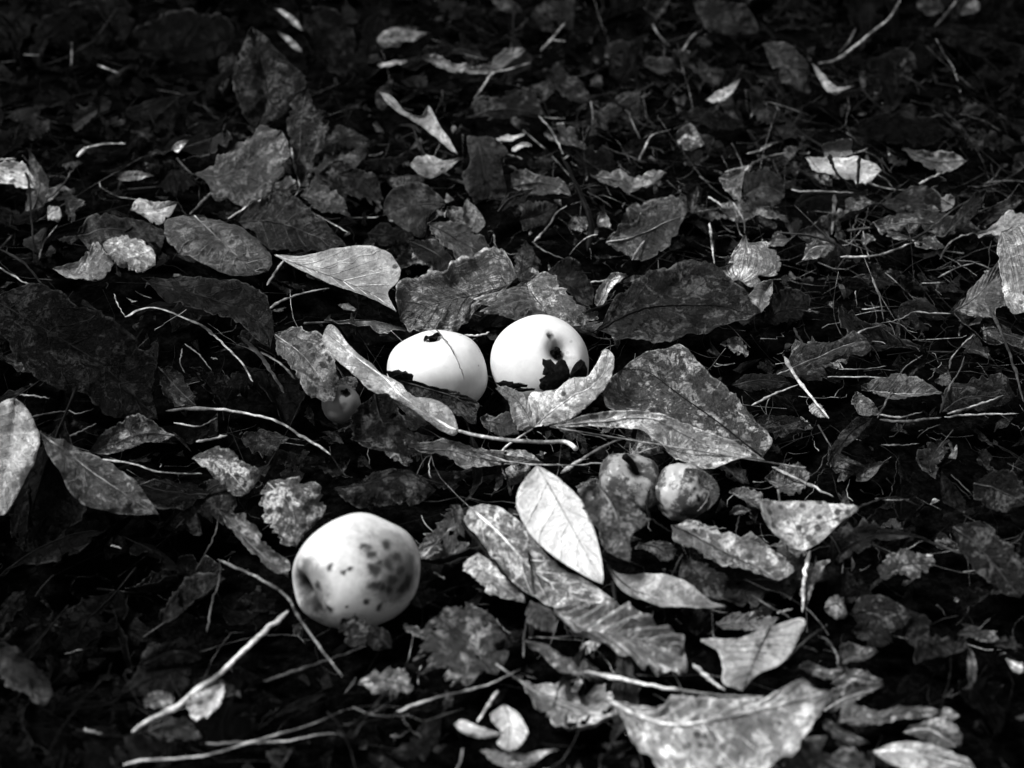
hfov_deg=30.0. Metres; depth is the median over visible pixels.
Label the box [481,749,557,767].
fallen leaf
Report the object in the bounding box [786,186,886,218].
fallen leaf
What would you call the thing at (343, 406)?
crab apple
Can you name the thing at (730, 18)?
fallen leaf
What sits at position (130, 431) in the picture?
fallen leaf
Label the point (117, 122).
fallen leaf
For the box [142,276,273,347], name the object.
fallen leaf
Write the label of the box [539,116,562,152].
dry stalk
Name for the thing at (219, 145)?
fallen leaf
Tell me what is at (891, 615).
fallen leaf
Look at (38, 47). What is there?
fallen leaf
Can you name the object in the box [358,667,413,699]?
fallen leaf
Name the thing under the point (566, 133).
fallen leaf
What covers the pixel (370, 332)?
fallen leaf
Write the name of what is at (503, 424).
fallen leaf
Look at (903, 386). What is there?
fallen leaf
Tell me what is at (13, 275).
dry stalk
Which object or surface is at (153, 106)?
fallen leaf
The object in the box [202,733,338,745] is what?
dry stalk
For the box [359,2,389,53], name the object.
fallen leaf
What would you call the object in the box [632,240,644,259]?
dry stalk
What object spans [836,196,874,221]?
fallen leaf
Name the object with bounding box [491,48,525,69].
fallen leaf
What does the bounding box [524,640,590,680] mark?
fallen leaf
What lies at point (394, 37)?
fallen leaf
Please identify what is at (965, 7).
fallen leaf
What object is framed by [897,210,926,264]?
fallen leaf
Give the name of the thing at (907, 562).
fallen leaf
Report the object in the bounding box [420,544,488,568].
fallen leaf
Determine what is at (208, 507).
fallen leaf
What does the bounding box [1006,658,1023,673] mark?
fallen leaf
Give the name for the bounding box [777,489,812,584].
fallen leaf
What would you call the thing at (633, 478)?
crab apple
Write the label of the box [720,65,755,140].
fallen leaf
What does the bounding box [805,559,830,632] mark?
fallen leaf
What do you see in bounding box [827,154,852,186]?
twig
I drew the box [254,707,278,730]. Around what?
fallen leaf
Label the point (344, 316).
fallen leaf
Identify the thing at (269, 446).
fallen leaf
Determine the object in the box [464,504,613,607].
fallen leaf
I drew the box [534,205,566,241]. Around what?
dry stalk
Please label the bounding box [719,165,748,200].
fallen leaf
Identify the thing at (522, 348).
crab apple
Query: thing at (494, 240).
dry stalk
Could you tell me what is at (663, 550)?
fallen leaf
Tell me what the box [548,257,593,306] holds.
fallen leaf
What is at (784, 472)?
dry stalk
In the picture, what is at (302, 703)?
fallen leaf
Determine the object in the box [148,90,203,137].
fallen leaf
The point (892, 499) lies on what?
dry stalk
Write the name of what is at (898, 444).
dry stalk
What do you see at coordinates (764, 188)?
fallen leaf
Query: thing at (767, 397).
dry stalk
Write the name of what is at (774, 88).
fallen leaf
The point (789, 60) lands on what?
fallen leaf
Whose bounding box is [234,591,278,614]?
fallen leaf
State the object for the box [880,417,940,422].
dry stalk
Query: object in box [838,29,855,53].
twig
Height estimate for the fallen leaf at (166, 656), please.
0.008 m
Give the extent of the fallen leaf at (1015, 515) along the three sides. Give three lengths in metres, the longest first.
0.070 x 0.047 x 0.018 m
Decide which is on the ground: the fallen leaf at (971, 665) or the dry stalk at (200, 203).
the dry stalk at (200, 203)
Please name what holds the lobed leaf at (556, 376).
on the crab apple at (522, 348)
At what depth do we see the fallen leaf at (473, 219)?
1.13 m
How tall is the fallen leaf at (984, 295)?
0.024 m
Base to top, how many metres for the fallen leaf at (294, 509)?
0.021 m
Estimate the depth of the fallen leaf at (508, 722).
0.73 m
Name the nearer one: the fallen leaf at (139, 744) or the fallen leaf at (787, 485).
the fallen leaf at (139, 744)
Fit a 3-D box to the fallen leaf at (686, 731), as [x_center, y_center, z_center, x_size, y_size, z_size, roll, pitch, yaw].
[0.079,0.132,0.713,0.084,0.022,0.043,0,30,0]
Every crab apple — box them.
[292,513,419,627]
[322,385,360,423]
[387,330,487,414]
[490,314,588,400]
[598,453,659,511]
[655,463,719,520]
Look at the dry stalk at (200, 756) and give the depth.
0.73 m
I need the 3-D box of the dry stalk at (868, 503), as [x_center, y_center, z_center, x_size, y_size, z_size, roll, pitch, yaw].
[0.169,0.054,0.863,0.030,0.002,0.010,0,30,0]
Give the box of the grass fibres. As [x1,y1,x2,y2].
[0,0,1023,767]
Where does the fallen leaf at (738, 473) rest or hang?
on the ground
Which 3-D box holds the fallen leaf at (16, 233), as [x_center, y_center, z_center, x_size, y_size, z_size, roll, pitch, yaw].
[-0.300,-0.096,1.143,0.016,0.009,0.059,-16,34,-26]
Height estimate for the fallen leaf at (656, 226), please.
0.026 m
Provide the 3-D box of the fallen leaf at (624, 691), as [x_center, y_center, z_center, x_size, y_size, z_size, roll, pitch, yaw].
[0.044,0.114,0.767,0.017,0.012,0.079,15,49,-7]
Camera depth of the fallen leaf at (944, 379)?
0.97 m
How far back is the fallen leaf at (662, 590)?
0.81 m
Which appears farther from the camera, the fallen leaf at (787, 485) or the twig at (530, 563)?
the fallen leaf at (787, 485)
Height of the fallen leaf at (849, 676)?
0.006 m
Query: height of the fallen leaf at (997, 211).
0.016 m
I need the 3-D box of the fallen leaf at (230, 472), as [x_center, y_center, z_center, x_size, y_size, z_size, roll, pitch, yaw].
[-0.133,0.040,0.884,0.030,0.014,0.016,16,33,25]
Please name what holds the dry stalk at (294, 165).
on the ground
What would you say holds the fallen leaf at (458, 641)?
on the ground
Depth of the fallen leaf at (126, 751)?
0.75 m
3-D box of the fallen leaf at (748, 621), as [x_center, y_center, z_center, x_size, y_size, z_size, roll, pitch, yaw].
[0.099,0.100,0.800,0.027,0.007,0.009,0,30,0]
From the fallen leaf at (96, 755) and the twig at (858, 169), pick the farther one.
the twig at (858, 169)
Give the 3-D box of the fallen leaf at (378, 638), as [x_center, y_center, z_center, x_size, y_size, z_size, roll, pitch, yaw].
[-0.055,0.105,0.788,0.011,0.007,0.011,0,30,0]
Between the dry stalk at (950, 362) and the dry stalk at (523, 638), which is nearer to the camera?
the dry stalk at (523, 638)
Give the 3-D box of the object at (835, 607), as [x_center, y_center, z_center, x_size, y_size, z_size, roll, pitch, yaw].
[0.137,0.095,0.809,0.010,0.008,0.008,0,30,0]
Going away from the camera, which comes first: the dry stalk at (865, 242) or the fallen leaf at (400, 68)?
the dry stalk at (865, 242)
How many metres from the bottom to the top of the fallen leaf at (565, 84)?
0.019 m
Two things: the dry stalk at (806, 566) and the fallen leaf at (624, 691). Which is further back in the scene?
the dry stalk at (806, 566)
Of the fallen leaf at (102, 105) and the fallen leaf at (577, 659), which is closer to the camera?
the fallen leaf at (577, 659)
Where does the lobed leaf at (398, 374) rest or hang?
on the crab apple at (428, 357)
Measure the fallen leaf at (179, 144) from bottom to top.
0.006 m
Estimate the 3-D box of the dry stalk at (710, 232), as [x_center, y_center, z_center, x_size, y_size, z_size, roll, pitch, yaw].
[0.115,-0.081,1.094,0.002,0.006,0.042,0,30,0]
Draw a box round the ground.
[0,0,1023,767]
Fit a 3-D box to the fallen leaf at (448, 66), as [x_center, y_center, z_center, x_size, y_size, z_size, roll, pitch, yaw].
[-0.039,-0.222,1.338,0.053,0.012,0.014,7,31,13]
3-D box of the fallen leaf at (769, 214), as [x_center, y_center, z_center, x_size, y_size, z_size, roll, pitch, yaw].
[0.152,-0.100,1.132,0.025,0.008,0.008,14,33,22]
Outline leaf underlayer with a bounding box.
[0,0,1023,767]
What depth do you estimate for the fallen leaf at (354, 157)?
1.22 m
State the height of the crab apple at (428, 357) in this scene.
0.043 m
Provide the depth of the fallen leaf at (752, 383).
0.97 m
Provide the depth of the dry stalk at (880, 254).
1.08 m
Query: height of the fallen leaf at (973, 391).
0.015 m
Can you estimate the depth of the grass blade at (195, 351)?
0.99 m
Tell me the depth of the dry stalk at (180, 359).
0.98 m
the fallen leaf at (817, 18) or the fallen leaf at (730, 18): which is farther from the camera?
the fallen leaf at (817, 18)
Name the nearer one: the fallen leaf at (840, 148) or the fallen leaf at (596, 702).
the fallen leaf at (596, 702)
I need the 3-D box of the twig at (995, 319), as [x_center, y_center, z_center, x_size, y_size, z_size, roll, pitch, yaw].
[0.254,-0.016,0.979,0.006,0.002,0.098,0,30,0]
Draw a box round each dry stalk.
[0,267,27,283]
[32,408,93,416]
[38,225,57,258]
[44,169,73,201]
[70,423,96,436]
[71,42,72,63]
[86,143,125,147]
[103,459,201,474]
[123,710,343,764]
[132,610,288,731]
[166,406,330,454]
[174,418,215,426]
[179,348,184,372]
[190,192,211,213]
[196,515,218,569]
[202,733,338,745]
[206,561,220,631]
[218,559,342,676]
[228,200,346,231]
[267,260,283,285]
[270,288,328,308]
[291,147,299,196]
[397,669,519,711]
[418,314,463,377]
[420,525,454,558]
[472,446,658,465]
[474,62,530,98]
[477,690,497,721]
[493,234,516,254]
[522,620,526,657]
[533,242,563,258]
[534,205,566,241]
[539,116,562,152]
[560,435,629,473]
[584,671,763,697]
[590,101,593,125]
[627,109,639,137]
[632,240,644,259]
[638,130,668,160]
[645,489,670,531]
[652,23,669,45]
[671,554,682,575]
[682,32,696,50]
[693,663,724,690]
[697,484,711,511]
[708,196,730,208]
[708,223,714,263]
[725,166,745,172]
[733,202,744,232]
[735,514,739,534]
[747,144,771,153]
[748,152,785,171]
[752,384,798,404]
[772,467,833,496]
[784,356,828,417]
[785,627,824,661]
[792,189,851,192]
[801,551,810,611]
[819,636,838,664]
[829,376,884,377]
[840,239,919,257]
[840,366,883,369]
[858,325,880,333]
[858,496,920,508]
[863,231,868,254]
[872,278,883,320]
[875,498,909,500]
[877,355,921,417]
[880,412,921,418]
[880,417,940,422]
[882,311,950,322]
[882,443,918,445]
[889,200,968,246]
[919,170,948,183]
[935,0,956,26]
[938,261,979,277]
[939,356,964,412]
[940,233,971,258]
[944,413,1018,417]
[947,395,1002,413]
[949,335,972,368]
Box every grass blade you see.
[125,307,252,381]
[185,344,211,370]
[241,337,283,392]
[261,352,294,378]
[831,194,836,234]
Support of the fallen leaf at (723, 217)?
on the ground
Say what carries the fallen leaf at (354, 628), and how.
on the ground
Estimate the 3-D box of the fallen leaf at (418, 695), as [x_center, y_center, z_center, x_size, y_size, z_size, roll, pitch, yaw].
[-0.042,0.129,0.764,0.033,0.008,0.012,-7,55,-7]
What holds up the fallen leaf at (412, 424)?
on the ground
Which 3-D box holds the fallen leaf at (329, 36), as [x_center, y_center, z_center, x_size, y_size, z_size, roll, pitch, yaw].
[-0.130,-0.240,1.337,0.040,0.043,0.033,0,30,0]
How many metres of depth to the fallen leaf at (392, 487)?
0.88 m
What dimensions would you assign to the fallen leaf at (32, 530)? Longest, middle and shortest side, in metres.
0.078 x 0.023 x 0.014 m
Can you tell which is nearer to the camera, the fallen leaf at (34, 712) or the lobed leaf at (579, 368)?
the fallen leaf at (34, 712)
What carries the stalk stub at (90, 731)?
on the fallen leaf at (111, 737)
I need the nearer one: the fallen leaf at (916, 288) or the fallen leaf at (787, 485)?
the fallen leaf at (787, 485)
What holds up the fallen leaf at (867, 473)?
on the ground
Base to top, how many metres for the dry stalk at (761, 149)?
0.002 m
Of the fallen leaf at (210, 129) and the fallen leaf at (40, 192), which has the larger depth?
the fallen leaf at (210, 129)
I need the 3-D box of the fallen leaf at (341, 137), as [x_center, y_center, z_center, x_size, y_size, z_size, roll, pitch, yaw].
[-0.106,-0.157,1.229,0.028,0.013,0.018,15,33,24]
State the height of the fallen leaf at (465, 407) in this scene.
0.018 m
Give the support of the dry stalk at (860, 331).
on the ground
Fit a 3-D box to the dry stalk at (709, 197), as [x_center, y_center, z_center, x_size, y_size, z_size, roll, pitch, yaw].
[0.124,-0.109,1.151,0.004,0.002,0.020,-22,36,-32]
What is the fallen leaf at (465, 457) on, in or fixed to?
on the ground
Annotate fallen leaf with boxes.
[0,12,23,53]
[0,151,48,247]
[0,160,44,189]
[0,206,19,246]
[0,208,51,240]
[0,283,157,419]
[0,380,40,406]
[0,398,39,515]
[0,519,110,578]
[0,589,27,633]
[0,605,69,682]
[0,642,53,705]
[0,698,32,766]
[3,20,39,52]
[9,15,58,47]
[9,386,86,551]
[17,654,68,707]
[21,695,78,767]
[26,447,45,542]
[29,27,80,69]
[31,700,148,749]
[33,390,71,426]
[35,3,84,48]
[40,430,158,515]
[44,187,58,202]
[47,206,61,221]
[53,242,113,280]
[57,567,136,668]
[69,0,132,60]
[72,106,97,131]
[76,212,164,255]
[76,742,126,767]
[77,511,134,559]
[89,413,178,454]
[92,0,135,52]
[93,99,110,113]
[94,20,148,61]
[97,59,142,89]
[97,554,224,592]
[101,642,190,711]
[103,235,155,272]
[109,119,125,126]
[114,607,165,678]
[115,732,174,767]
[115,738,158,765]
[117,171,153,181]
[122,535,190,578]
[125,96,176,124]
[125,130,231,190]
[129,8,234,62]
[130,198,177,224]
[131,477,229,511]
[139,73,228,90]
[139,638,203,668]
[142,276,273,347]
[143,572,225,637]
[144,691,174,708]
[145,716,201,741]
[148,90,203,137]
[148,114,210,158]
[158,160,196,196]
[158,366,195,406]
[164,215,271,275]
[169,479,236,535]
[170,276,212,332]
[171,140,187,152]
[175,97,228,136]
[176,125,289,207]
[186,683,224,720]
[189,367,231,420]
[192,446,259,496]
[194,680,254,763]
[215,589,269,624]
[218,508,289,576]
[230,365,273,398]
[232,26,306,127]
[234,191,346,251]
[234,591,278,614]
[241,367,305,430]
[241,429,300,458]
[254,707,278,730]
[256,694,326,731]
[259,476,325,546]
[274,8,302,30]
[274,245,400,311]
[274,326,339,401]
[277,31,302,52]
[286,88,330,184]
[295,143,368,187]
[298,6,354,77]
[300,179,347,212]
[303,319,416,345]
[322,324,577,450]
[325,125,370,151]
[331,312,370,319]
[333,468,435,508]
[337,695,382,737]
[338,168,383,202]
[338,614,367,646]
[349,393,408,456]
[352,44,398,96]
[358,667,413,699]
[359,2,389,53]
[360,43,469,84]
[366,625,391,650]
[367,222,414,246]
[367,688,445,722]
[369,716,441,761]
[377,27,429,47]
[377,60,407,67]
[379,92,456,153]
[383,182,445,237]
[392,43,461,65]
[394,400,427,425]
[395,246,517,332]
[396,379,479,423]
[398,77,506,104]
[402,415,421,430]
[405,438,543,469]
[409,239,453,271]
[410,155,462,178]
[413,603,508,686]
[417,534,488,594]
[420,54,493,74]
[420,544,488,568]
[424,509,468,591]
[429,221,489,258]
[438,0,464,18]
[440,64,491,106]
[446,206,463,222]
[448,48,489,59]
[450,505,464,536]
[454,720,501,738]
[461,199,484,232]
[462,136,507,203]
[462,421,482,506]
[463,552,524,602]
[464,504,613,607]
[465,89,545,118]
[474,271,585,326]
[480,411,519,436]
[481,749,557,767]
[490,449,539,461]
[490,704,527,750]
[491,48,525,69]
[492,0,520,13]
[495,386,532,430]
[495,663,617,730]
[496,133,526,140]
[498,189,533,212]
[501,349,614,450]
[503,14,532,83]
[511,168,570,195]
[512,142,531,151]
[514,254,533,282]
[516,465,602,583]
[520,200,558,232]
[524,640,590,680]
[525,601,555,631]
[543,0,573,33]
[544,123,586,150]
[546,68,590,102]
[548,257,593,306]
[550,410,805,468]
[553,644,587,707]
[554,600,686,676]
[562,144,617,175]
[566,101,645,128]
[570,0,647,36]
[578,485,649,561]
[587,83,653,136]
[591,169,666,192]
[592,39,647,65]
[594,272,627,305]
[597,213,610,226]
[598,741,634,767]
[599,259,760,343]
[602,344,772,457]
[605,195,686,260]
[607,565,724,607]
[608,679,830,767]
[610,581,640,743]
[621,32,649,115]
[626,193,748,222]
[635,540,676,561]
[641,56,677,74]
[671,520,793,582]
[673,49,724,89]
[676,107,745,130]
[676,123,703,150]
[678,559,727,601]
[693,0,757,34]
[701,618,804,690]
[706,78,740,102]
[713,531,829,607]
[715,612,778,630]
[717,460,758,492]
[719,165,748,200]
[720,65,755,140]
[720,234,780,286]
[729,487,762,510]
[729,505,750,514]
[731,373,792,392]
[739,69,792,114]
[743,167,784,209]
[749,89,821,146]
[749,207,789,223]
[749,279,772,312]
[757,414,824,439]
[758,10,827,37]
[758,26,825,64]
[760,499,857,550]
[763,41,811,92]
[764,287,810,325]
[765,462,810,495]
[776,212,849,269]
[776,331,871,376]
[776,736,870,767]
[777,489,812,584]
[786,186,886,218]
[796,661,846,679]
[802,239,835,260]
[805,156,880,184]
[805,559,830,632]
[809,402,827,418]
[812,64,852,94]
[817,424,888,481]
[822,138,851,157]
[823,719,869,746]
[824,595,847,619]
[824,681,883,712]
[825,566,872,598]
[826,517,962,565]
[828,415,873,464]
[830,24,900,87]
[830,354,848,362]
[831,669,882,685]
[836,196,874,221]
[838,307,955,353]
[838,642,877,666]
[839,700,941,726]
[844,0,891,49]
[847,211,982,237]
[850,594,912,632]
[851,57,908,111]
[851,391,878,415]
[851,618,892,647]
[854,111,946,145]
[861,373,943,399]
[869,215,963,253]
[870,679,934,710]
[872,47,916,73]
[873,741,974,767]
[874,185,940,213]
[877,548,934,579]
[882,0,899,50]
[893,476,923,522]
[894,42,913,95]
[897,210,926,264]
[899,275,949,298]
[902,148,966,172]
[904,718,961,749]
[913,633,967,665]
[916,0,943,15]
[916,430,952,478]
[917,273,966,292]
[922,25,1023,53]
[935,373,950,385]
[940,706,959,721]
[941,194,954,212]
[941,373,1016,414]
[943,190,985,238]
[951,262,1006,317]
[952,521,1023,598]
[953,134,1012,154]
[954,305,1023,358]
[957,0,979,15]
[957,626,998,642]
[958,665,1000,715]
[959,46,997,77]
[967,648,976,693]
[973,469,1023,512]
[976,195,1023,225]
[976,210,1023,237]
[980,326,1022,348]
[997,224,1023,313]
[1003,503,1023,531]
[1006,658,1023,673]
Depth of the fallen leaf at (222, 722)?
0.74 m
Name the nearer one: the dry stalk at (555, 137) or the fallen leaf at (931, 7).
the dry stalk at (555, 137)
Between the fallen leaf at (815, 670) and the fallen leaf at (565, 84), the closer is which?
the fallen leaf at (815, 670)
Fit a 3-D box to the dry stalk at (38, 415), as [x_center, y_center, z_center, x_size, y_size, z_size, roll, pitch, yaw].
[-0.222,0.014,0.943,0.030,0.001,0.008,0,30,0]
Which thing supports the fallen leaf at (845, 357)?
on the ground
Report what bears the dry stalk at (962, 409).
on the ground
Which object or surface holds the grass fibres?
on the ground
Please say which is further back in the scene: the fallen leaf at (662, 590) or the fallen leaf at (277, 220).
the fallen leaf at (277, 220)
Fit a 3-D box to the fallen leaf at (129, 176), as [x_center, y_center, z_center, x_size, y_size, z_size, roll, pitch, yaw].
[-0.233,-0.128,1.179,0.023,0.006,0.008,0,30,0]
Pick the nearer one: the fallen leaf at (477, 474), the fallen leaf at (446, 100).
the fallen leaf at (477, 474)
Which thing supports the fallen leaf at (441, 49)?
on the ground
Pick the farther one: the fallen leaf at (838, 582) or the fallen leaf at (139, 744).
the fallen leaf at (838, 582)
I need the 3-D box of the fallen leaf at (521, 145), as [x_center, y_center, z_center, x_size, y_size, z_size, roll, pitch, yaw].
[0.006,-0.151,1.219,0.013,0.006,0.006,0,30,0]
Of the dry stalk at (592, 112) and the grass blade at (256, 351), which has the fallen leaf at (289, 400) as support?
the grass blade at (256, 351)
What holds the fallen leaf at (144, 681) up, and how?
on the ground
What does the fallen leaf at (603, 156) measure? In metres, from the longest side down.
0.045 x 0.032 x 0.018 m
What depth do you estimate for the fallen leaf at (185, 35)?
1.38 m
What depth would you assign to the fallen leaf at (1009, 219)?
1.10 m
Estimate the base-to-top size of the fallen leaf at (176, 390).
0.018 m
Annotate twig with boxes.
[0,249,41,282]
[25,172,33,257]
[264,645,366,681]
[460,522,528,598]
[465,332,488,336]
[528,552,534,594]
[540,22,565,51]
[542,425,544,446]
[562,157,594,251]
[586,301,611,311]
[752,595,791,618]
[793,328,804,344]
[818,0,899,63]
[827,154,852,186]
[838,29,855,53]
[856,156,860,187]
[990,309,1023,401]
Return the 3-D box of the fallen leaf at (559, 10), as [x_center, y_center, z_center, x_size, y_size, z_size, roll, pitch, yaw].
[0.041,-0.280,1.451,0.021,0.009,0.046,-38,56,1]
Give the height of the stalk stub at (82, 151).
0.003 m
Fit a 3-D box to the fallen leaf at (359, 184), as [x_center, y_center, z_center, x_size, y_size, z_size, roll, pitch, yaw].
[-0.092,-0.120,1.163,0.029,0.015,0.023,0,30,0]
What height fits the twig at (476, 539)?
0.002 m
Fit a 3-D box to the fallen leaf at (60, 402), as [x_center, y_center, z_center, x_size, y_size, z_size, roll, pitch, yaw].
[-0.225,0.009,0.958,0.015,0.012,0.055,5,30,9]
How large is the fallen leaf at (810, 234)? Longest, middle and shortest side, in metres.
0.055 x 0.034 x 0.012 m
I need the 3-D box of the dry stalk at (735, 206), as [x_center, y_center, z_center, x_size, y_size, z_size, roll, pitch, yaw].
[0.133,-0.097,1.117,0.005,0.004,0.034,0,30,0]
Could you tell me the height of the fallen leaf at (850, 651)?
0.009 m
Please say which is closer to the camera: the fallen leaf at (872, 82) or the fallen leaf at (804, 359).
the fallen leaf at (804, 359)
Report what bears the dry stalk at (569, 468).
on the ground
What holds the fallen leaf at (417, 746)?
on the ground
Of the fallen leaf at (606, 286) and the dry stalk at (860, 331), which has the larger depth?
the fallen leaf at (606, 286)
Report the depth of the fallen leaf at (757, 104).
1.29 m
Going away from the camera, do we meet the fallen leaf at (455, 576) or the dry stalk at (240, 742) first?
the dry stalk at (240, 742)
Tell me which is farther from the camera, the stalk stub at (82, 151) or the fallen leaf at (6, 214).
the stalk stub at (82, 151)
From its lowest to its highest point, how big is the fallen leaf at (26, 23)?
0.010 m
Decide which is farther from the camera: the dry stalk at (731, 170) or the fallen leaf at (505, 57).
the fallen leaf at (505, 57)
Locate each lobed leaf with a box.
[386,369,412,380]
[495,380,527,388]
[515,387,534,391]
[539,359,569,390]
[569,359,586,377]
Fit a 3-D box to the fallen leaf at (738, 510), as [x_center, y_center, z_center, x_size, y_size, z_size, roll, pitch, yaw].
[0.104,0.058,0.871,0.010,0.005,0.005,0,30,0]
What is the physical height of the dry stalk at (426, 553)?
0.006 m
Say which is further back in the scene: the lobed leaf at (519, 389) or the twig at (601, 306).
the twig at (601, 306)
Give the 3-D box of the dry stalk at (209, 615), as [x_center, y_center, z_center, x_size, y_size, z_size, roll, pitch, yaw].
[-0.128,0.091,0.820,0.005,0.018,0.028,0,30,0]
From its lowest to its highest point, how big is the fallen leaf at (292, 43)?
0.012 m
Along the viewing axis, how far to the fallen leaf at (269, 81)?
1.23 m
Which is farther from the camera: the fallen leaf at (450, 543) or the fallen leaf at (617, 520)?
the fallen leaf at (450, 543)
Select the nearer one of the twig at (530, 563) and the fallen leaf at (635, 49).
the twig at (530, 563)
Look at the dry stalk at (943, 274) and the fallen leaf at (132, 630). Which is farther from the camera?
the dry stalk at (943, 274)
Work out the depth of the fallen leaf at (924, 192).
1.16 m
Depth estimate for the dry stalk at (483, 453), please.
0.89 m
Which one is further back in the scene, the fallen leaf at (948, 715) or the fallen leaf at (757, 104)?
the fallen leaf at (757, 104)
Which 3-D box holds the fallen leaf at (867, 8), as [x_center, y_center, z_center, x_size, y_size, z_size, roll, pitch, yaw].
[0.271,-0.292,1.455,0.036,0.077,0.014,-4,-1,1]
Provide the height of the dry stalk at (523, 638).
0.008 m
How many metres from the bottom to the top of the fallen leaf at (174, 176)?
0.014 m
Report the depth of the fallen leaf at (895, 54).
1.35 m
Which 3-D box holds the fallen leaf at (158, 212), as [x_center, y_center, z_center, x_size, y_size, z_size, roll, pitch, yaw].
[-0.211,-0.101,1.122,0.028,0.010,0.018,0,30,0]
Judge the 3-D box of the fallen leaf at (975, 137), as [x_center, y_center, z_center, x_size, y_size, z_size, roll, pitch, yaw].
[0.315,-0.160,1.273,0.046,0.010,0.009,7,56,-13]
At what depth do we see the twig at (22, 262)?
1.03 m
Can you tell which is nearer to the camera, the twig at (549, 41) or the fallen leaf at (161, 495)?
the fallen leaf at (161, 495)
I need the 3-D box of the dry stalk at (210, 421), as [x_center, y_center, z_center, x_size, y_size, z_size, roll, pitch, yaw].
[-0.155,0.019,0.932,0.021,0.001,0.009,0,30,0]
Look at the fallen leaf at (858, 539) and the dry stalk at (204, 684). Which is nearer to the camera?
the dry stalk at (204, 684)
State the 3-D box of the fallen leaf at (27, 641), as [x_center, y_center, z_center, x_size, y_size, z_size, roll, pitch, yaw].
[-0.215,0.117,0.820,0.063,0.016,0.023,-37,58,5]
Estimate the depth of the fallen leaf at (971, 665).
0.76 m
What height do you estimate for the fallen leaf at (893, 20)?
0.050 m
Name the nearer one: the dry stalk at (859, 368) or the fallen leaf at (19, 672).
the fallen leaf at (19, 672)
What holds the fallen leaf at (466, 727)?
on the ground
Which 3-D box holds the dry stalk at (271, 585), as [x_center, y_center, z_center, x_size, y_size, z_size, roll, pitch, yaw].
[-0.094,0.095,0.801,0.011,0.014,0.118,-18,34,-28]
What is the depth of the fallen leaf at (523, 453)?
0.91 m
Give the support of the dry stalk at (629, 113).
on the ground
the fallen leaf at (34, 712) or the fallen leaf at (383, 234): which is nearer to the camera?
the fallen leaf at (34, 712)
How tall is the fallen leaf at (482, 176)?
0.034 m
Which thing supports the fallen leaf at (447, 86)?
on the ground
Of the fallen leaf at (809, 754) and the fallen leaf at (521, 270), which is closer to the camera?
the fallen leaf at (809, 754)
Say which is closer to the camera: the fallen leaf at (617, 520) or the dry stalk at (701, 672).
the dry stalk at (701, 672)
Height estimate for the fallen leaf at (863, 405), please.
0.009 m
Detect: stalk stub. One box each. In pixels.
[20,394,49,398]
[77,147,86,156]
[84,728,102,734]
[196,435,227,442]
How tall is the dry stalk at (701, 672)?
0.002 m
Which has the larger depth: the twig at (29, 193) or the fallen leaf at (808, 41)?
the fallen leaf at (808, 41)
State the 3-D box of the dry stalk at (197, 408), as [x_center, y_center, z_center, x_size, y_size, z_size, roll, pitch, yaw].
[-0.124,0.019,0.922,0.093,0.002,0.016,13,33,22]
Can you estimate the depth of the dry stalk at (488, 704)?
0.74 m
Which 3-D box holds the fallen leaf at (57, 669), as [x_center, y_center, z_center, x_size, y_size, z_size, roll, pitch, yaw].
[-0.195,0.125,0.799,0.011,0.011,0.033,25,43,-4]
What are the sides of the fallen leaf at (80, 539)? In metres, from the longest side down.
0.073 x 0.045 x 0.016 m
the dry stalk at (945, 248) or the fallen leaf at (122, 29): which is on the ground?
the dry stalk at (945, 248)
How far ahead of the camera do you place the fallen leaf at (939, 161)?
1.21 m
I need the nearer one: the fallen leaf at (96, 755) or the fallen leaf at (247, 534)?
the fallen leaf at (96, 755)
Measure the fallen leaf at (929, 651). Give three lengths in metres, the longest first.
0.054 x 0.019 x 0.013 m
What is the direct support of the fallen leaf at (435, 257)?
on the ground
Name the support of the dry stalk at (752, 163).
on the ground
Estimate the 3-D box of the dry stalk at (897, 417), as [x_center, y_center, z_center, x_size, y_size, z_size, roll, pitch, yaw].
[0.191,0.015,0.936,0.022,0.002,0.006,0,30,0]
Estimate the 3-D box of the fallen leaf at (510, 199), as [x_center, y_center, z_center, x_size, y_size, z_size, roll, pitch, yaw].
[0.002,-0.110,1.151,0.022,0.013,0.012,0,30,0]
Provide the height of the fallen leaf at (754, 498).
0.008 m
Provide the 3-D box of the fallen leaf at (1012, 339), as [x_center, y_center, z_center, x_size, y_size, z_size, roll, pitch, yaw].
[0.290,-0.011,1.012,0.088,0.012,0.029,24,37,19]
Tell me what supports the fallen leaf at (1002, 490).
on the ground
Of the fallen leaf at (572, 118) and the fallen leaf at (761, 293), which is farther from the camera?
the fallen leaf at (572, 118)
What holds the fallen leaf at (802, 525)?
on the fallen leaf at (740, 595)
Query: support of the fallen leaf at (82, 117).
on the ground
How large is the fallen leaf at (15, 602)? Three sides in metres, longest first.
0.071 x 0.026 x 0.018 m
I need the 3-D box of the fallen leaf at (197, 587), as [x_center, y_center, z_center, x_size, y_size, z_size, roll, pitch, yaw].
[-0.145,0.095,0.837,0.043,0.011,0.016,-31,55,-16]
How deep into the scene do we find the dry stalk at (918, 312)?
1.02 m
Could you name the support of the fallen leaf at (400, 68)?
on the ground
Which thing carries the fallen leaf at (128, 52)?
on the ground
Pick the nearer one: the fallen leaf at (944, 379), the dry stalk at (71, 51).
the fallen leaf at (944, 379)
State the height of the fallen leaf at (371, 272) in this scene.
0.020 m

